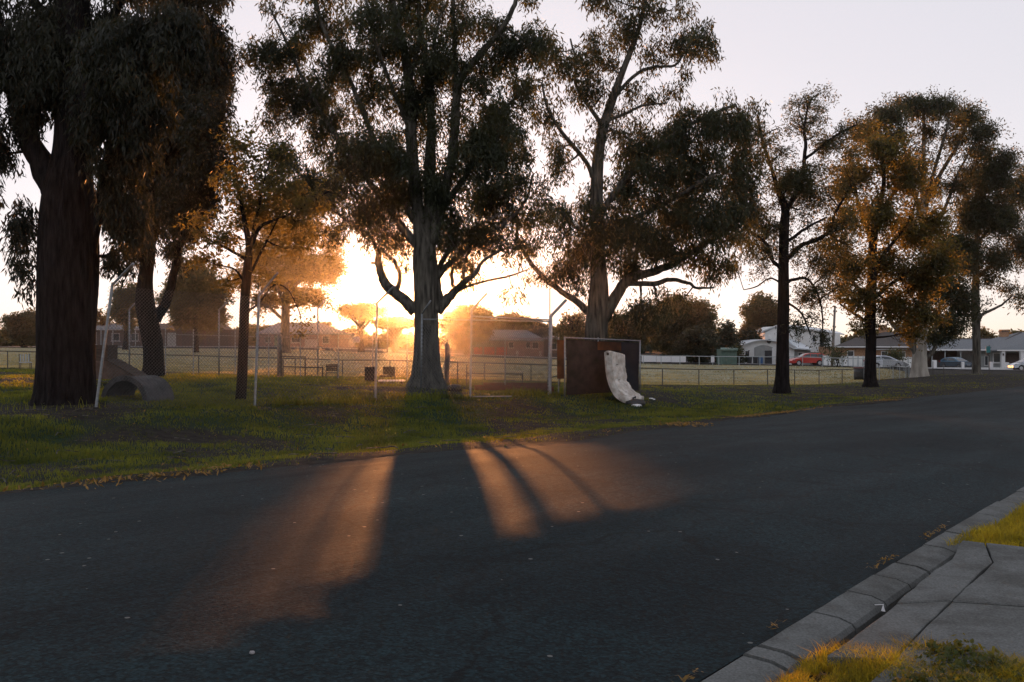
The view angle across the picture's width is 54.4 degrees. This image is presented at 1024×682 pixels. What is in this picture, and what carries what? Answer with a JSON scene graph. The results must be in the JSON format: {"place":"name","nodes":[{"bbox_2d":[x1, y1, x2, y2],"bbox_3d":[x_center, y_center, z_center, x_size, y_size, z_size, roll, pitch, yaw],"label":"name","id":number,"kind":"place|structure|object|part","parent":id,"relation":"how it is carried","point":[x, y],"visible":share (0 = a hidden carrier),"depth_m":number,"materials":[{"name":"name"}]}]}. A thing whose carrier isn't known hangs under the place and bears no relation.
{"place":"outdoors","nodes":[
{"label":"outdoors","id":0,"kind":"place"},
{"bbox_2d":[0,348,906,384],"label":"playing field","id":1,"kind":"structure","parent":0,"point":[644,366],"depth_m":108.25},
{"bbox_2d":[99,279,137,349],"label":"dense tree","id":2,"kind":"object","parent":1,"relation":"on","point":[124,304],"visible":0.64,"depth_m":149.04,"materials":[{"name":"green plant"}]},
{"bbox_2d":[154,252,234,351],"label":"dense tree","id":3,"kind":"object","parent":1,"relation":"on","point":[197,283],"visible":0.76,"depth_m":137.92,"materials":[{"name":"green plant"}]},
{"bbox_2d":[641,355,883,368],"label":"oval fence","id":4,"kind":"object","parent":1,"relation":"on","point":[771,356],"visible":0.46,"depth_m":121.64,"materials":[{"name":"white metal"}]},
{"bbox_2d":[853,367,863,379],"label":"drum bin","id":5,"kind":"object","parent":1,"relation":"on","point":[858,374],"visible":0.64,"depth_m":83.57,"materials":[{"name":"black plastic"}]},
{"bbox_2d":[0,346,1012,369],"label":"street","id":6,"kind":"structure","parent":0,"point":[485,355],"depth_m":176.02,"materials":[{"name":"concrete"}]},
{"bbox_2d":[1008,359,1023,370],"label":"parked car","id":7,"kind":"object","parent":6,"relation":"on","point":[1018,365],"visible":0.98,"depth_m":112.43,"materials":[{"name":"silver metal"}]},
{"bbox_2d":[0,386,1023,681],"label":"road","id":8,"kind":"structure","parent":0,"point":[676,554],"depth_m":6.98,"materials":[{"name":"grey asphalt"}]},
{"bbox_2d":[0,347,1023,681],"bbox_3d":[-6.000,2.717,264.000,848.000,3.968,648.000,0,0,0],"label":"ground","id":9,"kind":"structure","parent":0,"point":[106,427],"depth_m":24.25,"materials":[{"name":"green plant"}]},
{"bbox_2d":[0,307,35,347],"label":"round tree","id":10,"kind":"object","parent":9,"relation":"on","point":[20,327],"visible":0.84,"depth_m":168.33,"materials":[{"name":"green plant"}]},
{"bbox_2d":[19,354,31,368],"bbox_3d":[-28.364,1.224,58.016,0.604,0.956,0.678,0,0,-34],"label":"chair","id":11,"kind":"object","parent":9,"relation":"on","point":[25,360],"visible":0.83,"depth_m":58.10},
{"bbox_2d":[96,308,113,325],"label":"round tree","id":12,"kind":"object","parent":9,"relation":"on","point":[102,321],"visible":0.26,"depth_m":189.84,"materials":[{"name":"green plant"}]},
{"bbox_2d":[0,0,234,405],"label":"gum tree","id":13,"kind":"object","parent":9,"relation":"on","point":[81,75],"visible":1,"depth_m":23.82,"materials":[{"name":"green plant"}]},
{"bbox_2d":[96,323,141,345],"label":"house","id":14,"kind":"structure","parent":9,"relation":"on","point":[117,334],"depth_m":187.00,"materials":[{"name":"brick"}]},
{"bbox_2d":[110,333,120,341],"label":"window","id":15,"kind":"structure","parent":14,"relation":"in","point":[115,334],"depth_m":186.96,"materials":[{"name":"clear glass"}]},
{"bbox_2d":[130,333,139,341],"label":"window","id":16,"kind":"structure","parent":14,"relation":"in","point":[133,338],"depth_m":186.96,"materials":[{"name":"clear glass"}]},
{"bbox_2d":[96,345,145,378],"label":"dog ramp","id":17,"kind":"structure","parent":9,"relation":"on","point":[110,349],"depth_m":32.60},
{"bbox_2d":[101,375,173,401],"bbox_3d":[-9.982,1.310,26.593,1.499,0.820,1.115,0,0,19],"label":"tunnel pipe","id":18,"kind":"object","parent":9,"relation":"on","point":[118,387],"visible":0.65,"depth_m":26.37,"materials":[{"name":"concrete"}]},
{"bbox_2d":[94,0,247,375],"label":"gum tree","id":19,"kind":"object","parent":9,"relation":"on","point":[193,156],"visible":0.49,"depth_m":36.51,"materials":[{"name":"green plant"}]},
{"bbox_2d":[160,324,238,345],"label":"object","id":20,"kind":"structure","parent":9,"relation":"on","point":[185,343],"depth_m":184.94,"materials":[{"name":"brick"}]},
{"bbox_2d":[167,333,175,345],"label":"garage door","id":21,"kind":"structure","parent":20,"relation":"in","point":[173,343],"depth_m":184.92,"materials":[{"name":"metal"}]},
{"bbox_2d":[182,333,203,345],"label":"garage door","id":22,"kind":"structure","parent":20,"relation":"in","point":[185,343],"depth_m":184.92,"materials":[{"name":"grey metal"}]},
{"bbox_2d":[206,333,227,345],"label":"garage door","id":23,"kind":"structure","parent":20,"relation":"in","point":[215,341],"depth_m":184.92,"materials":[{"name":"metal"}]},
{"bbox_2d":[173,119,347,399],"bbox_3d":[-6.964,-2.117,27.706,5.141,8.309,3.653,0,0,40],"label":"young tree","id":24,"kind":"object","parent":9,"relation":"on","point":[248,208],"visible":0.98,"depth_m":27.86,"materials":[{"name":"green plant"}]},
{"bbox_2d":[277,334,281,376],"bbox_3d":[-10.390,0.727,44.500,0.230,2.061,0.230,0,0,0],"label":"timber post","id":25,"kind":"object","parent":9,"relation":"on","point":[279,350],"visible":0.66,"depth_m":44.41,"materials":[{"name":"wood"}]},
{"bbox_2d":[224,203,349,352],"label":"gum tree","id":26,"kind":"object","parent":9,"relation":"on","point":[312,271],"visible":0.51,"depth_m":146.86,"materials":[{"name":"green plant"}]},
{"bbox_2d":[281,351,305,375],"bbox_3d":[-9.735,1.087,44.300,1.122,1.360,0.058,0,0,0],"label":"pipe hurdle","id":27,"kind":"object","parent":9,"relation":"on","point":[294,356],"visible":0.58,"depth_m":44.28,"materials":[{"name":"grey metal"}]},
{"bbox_2d":[282,359,322,376],"bbox_3d":[-9.141,1.281,43.500,1.788,0.965,0.058,0,0,0],"label":"pipe hurdle","id":28,"kind":"object","parent":9,"relation":"on","point":[296,367],"visible":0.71,"depth_m":43.48,"materials":[{"name":"grey metal"}]},
{"bbox_2d":[255,322,354,347],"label":"house","id":29,"kind":"structure","parent":9,"relation":"on","point":[314,325],"depth_m":184.00,"materials":[{"name":"brown brick"}]},
{"bbox_2d":[291,336,299,343],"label":"window","id":30,"kind":"structure","parent":29,"relation":"in","point":[292,339],"depth_m":183.98,"materials":[{"name":"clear glass"}]},
{"bbox_2d":[322,336,328,343],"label":"window","id":31,"kind":"structure","parent":29,"relation":"in","point":[323,337],"depth_m":183.98,"materials":[{"name":"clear glass"}]},
{"bbox_2d":[96,300,558,391],"bbox_3d":[-14.500,0.108,63.599,19.619,3.944,58.868,0,0,-13],"label":"fence","id":32,"kind":"object","parent":9,"relation":"on","point":[219,349],"visible":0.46,"depth_m":44.99,"materials":[{"name":"metal"}]},
{"bbox_2d":[353,336,359,343],"bbox_3d":[-7.003,-0.059,44.812,0.333,0.353,0.039,0,0,0],"label":"notice sign","id":33,"kind":"object","parent":32,"relation":"attached to","point":[356,340],"visible":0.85,"depth_m":44.79,"materials":[{"name":"metal"}]},
{"bbox_2d":[95,263,566,407],"bbox_3d":[-3.568,0.156,29.825,1.456,3.903,17.975,0,0,39],"label":"security fence","id":34,"kind":"object","parent":9,"relation":"on","point":[549,339],"visible":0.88,"depth_m":27.30,"materials":[{"name":"metal"}]},
{"bbox_2d":[326,364,337,378],"bbox_3d":[-7.793,1.334,43.022,0.504,0.670,0.507,0,0,-9],"label":"chair","id":35,"kind":"object","parent":9,"relation":"on","point":[332,368],"visible":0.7,"depth_m":43.23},
{"bbox_2d":[333,301,389,351],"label":"round tree","id":36,"kind":"object","parent":9,"relation":"on","point":[362,313],"visible":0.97,"depth_m":164.52,"materials":[{"name":"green plant"}]},
{"bbox_2d":[365,366,374,380],"bbox_3d":[-6.058,1.400,42.500,0.450,0.620,0.300,0,0,-6],"label":"plastic crate","id":37,"kind":"object","parent":9,"relation":"on","point":[370,372],"visible":0.7,"depth_m":42.36,"materials":[{"name":"black plastic"}]},
{"bbox_2d":[379,367,394,382],"bbox_3d":[-5.111,1.400,40.827,0.538,0.688,0.514,0,0,11],"label":"chair","id":38,"kind":"object","parent":9,"relation":"on","point":[390,374],"visible":0.62,"depth_m":41.01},
{"bbox_2d":[387,294,387,351],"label":"light pole","id":39,"kind":"object","parent":9,"relation":"on","point":[387,320],"visible":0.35,"depth_m":167.88,"materials":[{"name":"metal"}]},
{"bbox_2d":[378,380,403,383],"bbox_3d":[-4.827,1.656,40.000,1.050,0.180,0.500,0,0,-3],"label":"table","id":40,"kind":"object","parent":9,"relation":"on","point":[381,382],"visible":0.5,"depth_m":39.76,"materials":[{"name":"white plastic"}]},
{"bbox_2d":[371,315,413,352],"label":"round tree","id":41,"kind":"object","parent":9,"relation":"on","point":[395,322],"visible":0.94,"depth_m":168.56,"materials":[{"name":"green plant"}]},
{"bbox_2d":[231,0,563,389],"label":"gum tree","id":42,"kind":"object","parent":9,"relation":"on","point":[482,152],"visible":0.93,"depth_m":36.65,"materials":[{"name":"green plant"}]},
{"bbox_2d":[0,381,803,483],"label":"fallen twigs","id":43,"kind":"object","parent":9,"relation":"on","point":[170,457],"visible":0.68,"depth_m":21.50,"materials":[{"name":"brown wood"}]},
{"bbox_2d":[0,351,863,384],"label":"oval fence","id":44,"kind":"object","parent":9,"relation":"on","point":[506,363],"visible":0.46,"depth_m":62.69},
{"bbox_2d":[444,343,449,383],"bbox_3d":[-2.671,1.017,41.000,0.230,1.846,0.230,0,0,0],"label":"timber post","id":45,"kind":"object","parent":9,"relation":"on","point":[448,362],"visible":0.61,"depth_m":40.92,"materials":[{"name":"wood"}]},
{"bbox_2d":[447,384,461,391],"bbox_3d":[-2.038,1.659,35.196,0.536,0.270,0.474,0,0,0],"label":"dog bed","id":46,"kind":"object","parent":9,"relation":"on","point":[454,387],"visible":0.69,"depth_m":35.06,"materials":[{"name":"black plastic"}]},
{"bbox_2d":[438,302,501,354],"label":"round tree","id":47,"kind":"object","parent":9,"relation":"on","point":[461,312],"visible":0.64,"depth_m":163.82,"materials":[{"name":"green plant"}]},
{"bbox_2d":[420,300,549,389],"bbox_3d":[-0.888,0.209,36.060,4.866,3.328,0.441,0,0,-16],"label":"gate bay","id":48,"kind":"object","parent":9,"relation":"on","point":[422,319],"visible":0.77,"depth_m":36.18,"materials":[{"name":"metal"}]},
{"bbox_2d":[466,365,522,383],"bbox_3d":[-0.727,1.504,41.500,2.380,1.047,0.058,0,0,0],"label":"pipe hurdle","id":49,"kind":"object","parent":9,"relation":"on","point":[491,373],"visible":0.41,"depth_m":41.47,"materials":[{"name":"grey metal"}]},
{"bbox_2d":[2,386,1011,681],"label":"leaf litter","id":50,"kind":"object","parent":9,"relation":"on","point":[248,464],"visible":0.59,"depth_m":11.91,"materials":[{"name":"brown plant"}]},
{"bbox_2d":[472,330,543,356],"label":"house","id":51,"kind":"structure","parent":9,"relation":"on","point":[501,342],"depth_m":180.00,"materials":[{"name":"brown brick"}]},
{"bbox_2d":[484,347,494,354],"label":"red door","id":52,"kind":"structure","parent":51,"relation":"in","point":[485,347],"depth_m":179.93,"materials":[{"name":"metal"}]},
{"bbox_2d":[496,348,506,354],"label":"red door","id":53,"kind":"structure","parent":51,"relation":"in","point":[498,351],"depth_m":179.93,"materials":[{"name":"metal"}]},
{"bbox_2d":[0,319,1023,353],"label":"treeline","id":54,"kind":"object","parent":9,"relation":"on","point":[8,342],"visible":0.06,"depth_m":231.51,"materials":[{"name":"green plant"}]},
{"bbox_2d":[475,383,553,391],"bbox_3d":[0.076,1.806,39.000,3.055,0.284,1.720,0,0,0],"label":"timber edging","id":55,"kind":"object","parent":9,"relation":"on","point":[528,385],"visible":0.45,"depth_m":38.54,"materials":[{"name":"brown wood"}]},
{"bbox_2d":[489,310,555,336],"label":"round tree","id":56,"kind":"object","parent":9,"relation":"on","point":[519,324],"visible":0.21,"depth_m":189.63,"materials":[{"name":"green plant"}]},
{"bbox_2d":[527,316,544,336],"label":"cypress tree","id":57,"kind":"object","parent":9,"relation":"on","point":[536,324],"visible":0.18,"depth_m":184.28,"materials":[{"name":"green plant"}]},
{"bbox_2d":[549,286,550,314],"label":"light pole","id":58,"kind":"object","parent":9,"relation":"on","point":[549,300],"depth_m":159.92,"materials":[{"name":"metal"}]},
{"bbox_2d":[542,324,561,356],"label":"house","id":59,"kind":"structure","parent":9,"relation":"on","point":[553,349],"depth_m":176.00,"materials":[{"name":"brick"}]},
{"bbox_2d":[552,309,585,346],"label":"round tree","id":60,"kind":"object","parent":9,"relation":"on","point":[575,327],"visible":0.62,"depth_m":159.73,"materials":[{"name":"green plant"}]},
{"bbox_2d":[557,337,640,396],"bbox_3d":[3.316,0.985,37.400,3.994,2.285,0.100,0,0,-33],"label":"screen panel","id":61,"kind":"object","parent":9,"relation":"on","point":[580,366],"visible":0.89,"depth_m":37.17,"materials":[{"name":"wood"}]},
{"bbox_2d":[604,351,643,402],"bbox_3d":[4.142,1.304,36.742,1.068,1.907,1.297,0,0,30],"label":"mattress","id":62,"kind":"object","parent":9,"relation":"on","point":[622,390],"visible":1,"depth_m":36.43,"materials":[{"name":"white fabric"}]},
{"bbox_2d":[607,310,650,351],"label":"round tree","id":63,"kind":"object","parent":9,"relation":"on","point":[619,332],"visible":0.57,"depth_m":151.05,"materials":[{"name":"green plant"}]},
{"bbox_2d":[625,396,644,406],"bbox_3d":[4.460,2.211,36.017,0.619,0.448,0.601,0,0,41],"label":"rubbish bag","id":64,"kind":"object","parent":9,"relation":"on","point":[637,402],"visible":0.78,"depth_m":35.89,"materials":[{"name":"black plastic"}]},
{"bbox_2d":[513,0,777,340],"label":"gum tree","id":65,"kind":"object","parent":9,"relation":"on","point":[682,219],"visible":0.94,"depth_m":41.28,"materials":[{"name":"green plant"}]},
{"bbox_2d":[641,355,685,363],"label":"white board","id":66,"kind":"object","parent":9,"relation":"on","point":[656,358],"visible":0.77,"depth_m":132.00,"materials":[{"name":"plastic"}]},
{"bbox_2d":[629,289,726,355],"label":"round tree","id":67,"kind":"object","parent":9,"relation":"on","point":[665,340],"visible":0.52,"depth_m":148.14,"materials":[{"name":"green plant"}]},
{"bbox_2d":[667,324,724,362],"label":"conifer tree","id":68,"kind":"object","parent":9,"relation":"on","point":[695,342],"visible":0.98,"depth_m":137.09,"materials":[{"name":"green plant"}]},
{"bbox_2d":[717,348,737,364],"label":"green shed","id":69,"kind":"structure","parent":9,"relation":"on","point":[727,352],"depth_m":130.04,"materials":[{"name":"metal"}]},
{"bbox_2d":[707,316,749,362],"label":"conifer tree","id":70,"kind":"object","parent":9,"relation":"on","point":[729,335],"visible":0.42,"depth_m":139.13,"materials":[{"name":"green plant"}]},
{"bbox_2d":[729,343,744,357],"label":"round tree","id":71,"kind":"object","parent":9,"relation":"on","point":[741,348],"visible":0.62,"depth_m":131.62,"materials":[{"name":"green plant"}]},
{"bbox_2d":[737,325,764,341],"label":"conifer tree","id":72,"kind":"object","parent":9,"relation":"on","point":[745,333],"visible":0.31,"depth_m":148.95,"materials":[{"name":"green plant"}]},
{"bbox_2d":[758,357,762,363],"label":"wheelie bin","id":73,"kind":"object","parent":9,"relation":"on","point":[760,360],"visible":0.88,"depth_m":137.74,"materials":[{"name":"blue plastic"}]},
{"bbox_2d":[737,290,792,333],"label":"round tree","id":74,"kind":"object","parent":9,"relation":"on","point":[760,310],"visible":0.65,"depth_m":162.96,"materials":[{"name":"green plant"}]},
{"bbox_2d":[741,325,844,364],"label":"house","id":75,"kind":"structure","parent":9,"relation":"on","point":[765,347],"depth_m":143.10,"materials":[{"name":"paint"}]},
{"bbox_2d":[765,351,771,363],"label":"door","id":76,"kind":"structure","parent":75,"relation":"in","point":[768,359],"depth_m":141.85,"materials":[{"name":"grey glass"}]},
{"bbox_2d":[726,78,875,393],"bbox_3d":[13.287,-4.867,45.279,7.451,15.271,4.600,0,0,-21],"label":"thin tree","id":77,"kind":"object","parent":9,"relation":"on","point":[795,183],"visible":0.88,"depth_m":44.86,"materials":[{"name":"green plant"}]},
{"bbox_2d":[789,353,823,365],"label":"parked car","id":78,"kind":"object","parent":9,"relation":"on","point":[807,358],"visible":0.96,"depth_m":127.22,"materials":[{"name":"red paint"}]},
{"bbox_2d":[831,306,836,365],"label":"power pole","id":79,"kind":"object","parent":9,"relation":"on","point":[834,318],"visible":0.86,"depth_m":121.87,"materials":[{"name":"wood"}]},
{"bbox_2d":[823,341,855,366],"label":"round tree","id":80,"kind":"object","parent":9,"relation":"on","point":[837,357],"visible":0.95,"depth_m":117.79,"materials":[{"name":"green plant"}]},
{"bbox_2d":[701,487,1023,681],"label":"kerb","id":81,"kind":"structure","parent":9,"relation":"on","point":[849,614],"depth_m":5.84,"materials":[{"name":"grey concrete"}]},
{"bbox_2d":[818,325,911,356],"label":"house","id":82,"kind":"structure","parent":9,"relation":"on","point":[858,344],"depth_m":132.17,"materials":[{"name":"white brick"}]},
{"bbox_2d":[847,351,853,355],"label":"window","id":83,"kind":"structure","parent":82,"relation":"in","point":[851,353],"depth_m":131.96,"materials":[{"name":"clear glass"}]},
{"bbox_2d":[822,355,911,366],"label":"panel fence","id":84,"kind":"object","parent":9,"relation":"on","point":[854,362],"visible":0.23,"depth_m":127.00,"materials":[{"name":"white metal"}]},
{"bbox_2d":[864,355,902,367],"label":"parked car","id":85,"kind":"object","parent":9,"relation":"on","point":[880,361],"visible":0.28,"depth_m":113.18,"materials":[{"name":"silver metal"}]},
{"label":"side window","id":86,"kind":"part","parent":85,"relation":"part of","materials":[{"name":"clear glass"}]},
{"bbox_2d":[748,498,1023,681],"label":"nature strip grass","id":87,"kind":"structure","parent":9,"relation":"on","point":[1002,531],"depth_m":4.83,"materials":[{"name":"green plant"}]},
{"bbox_2d":[878,633,1023,681],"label":"weeds","id":88,"kind":"object","parent":87,"relation":"on","point":[947,650],"visible":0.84,"depth_m":4.67,"materials":[{"name":"green plant"}]},
{"bbox_2d":[803,116,973,386],"bbox_3d":[20.512,-4.997,54.716,10.040,15.881,8.521,0,0,0],"label":"tree","id":89,"kind":"object","parent":9,"relation":"on","point":[921,277],"visible":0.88,"depth_m":54.30,"materials":[{"name":"green plant"}]},
{"bbox_2d":[876,359,909,379],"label":"oval fence","id":90,"kind":"object","parent":9,"relation":"on","point":[905,367],"visible":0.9,"depth_m":84.92,"materials":[{"name":"metal"}]},
{"bbox_2d":[882,346,910,365],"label":"round tree","id":91,"kind":"object","parent":9,"relation":"on","point":[898,356],"visible":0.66,"depth_m":118.64,"materials":[{"name":"green plant"}]},
{"bbox_2d":[827,540,1023,681],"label":"driveway","id":92,"kind":"structure","parent":9,"relation":"on","point":[970,590],"depth_m":5.64,"materials":[{"name":"grey concrete"}]},
{"bbox_2d":[848,84,1015,377],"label":"gum tree","id":93,"kind":"object","parent":9,"relation":"on","point":[964,119],"visible":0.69,"depth_m":74.45,"materials":[{"name":"green plant"}]},
{"bbox_2d":[939,357,970,366],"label":"parked car","id":94,"kind":"object","parent":9,"relation":"on","point":[952,359],"visible":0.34,"depth_m":130.62,"materials":[{"name":"blue paint"}]},
{"bbox_2d":[928,360,1012,368],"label":"front wall","id":95,"kind":"structure","parent":9,"relation":"on","point":[963,365],"depth_m":118.16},
{"bbox_2d":[927,330,1023,366],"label":"house","id":96,"kind":"structure","parent":9,"relation":"on","point":[1005,346],"depth_m":134.34,"materials":[{"name":"paint"}]},
{"bbox_2d":[984,356,988,365],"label":"window","id":97,"kind":"structure","parent":96,"relation":"in","point":[985,357],"depth_m":133.91,"materials":[{"name":"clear glass"}]},
{"bbox_2d":[993,353,999,363],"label":"window","id":98,"kind":"structure","parent":96,"relation":"in","point":[996,356],"depth_m":133.91,"materials":[{"name":"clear glass"}]},
{"bbox_2d":[971,326,998,338],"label":"round tree","id":99,"kind":"object","parent":9,"relation":"on","point":[985,333],"visible":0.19,"depth_m":188.69,"materials":[{"name":"green plant"}]},
{"bbox_2d":[947,138,1023,374],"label":"gum tree","id":100,"kind":"object","parent":9,"relation":"on","point":[982,212],"visible":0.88,"depth_m":76.94,"materials":[{"name":"green plant"}]},
{"bbox_2d":[986,345,989,374],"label":"street sign","id":101,"kind":"object","parent":9,"relation":"on","point":[987,349],"visible":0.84,"depth_m":79.93,"materials":[{"name":"grey metal"}]},
{"bbox_2d":[0,0,1023,337],"label":"sky","id":102,"kind":"structure","parent":0,"point":[866,49],"materials":[{"name":"white"}]},
{"bbox_2d":[753,357,757,363],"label":"wheelie bin","id":103,"kind":"object","parent":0,"point":[755,360],"visible":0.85,"depth_m":137.74,"materials":[{"name":"black plastic"}]}
]}

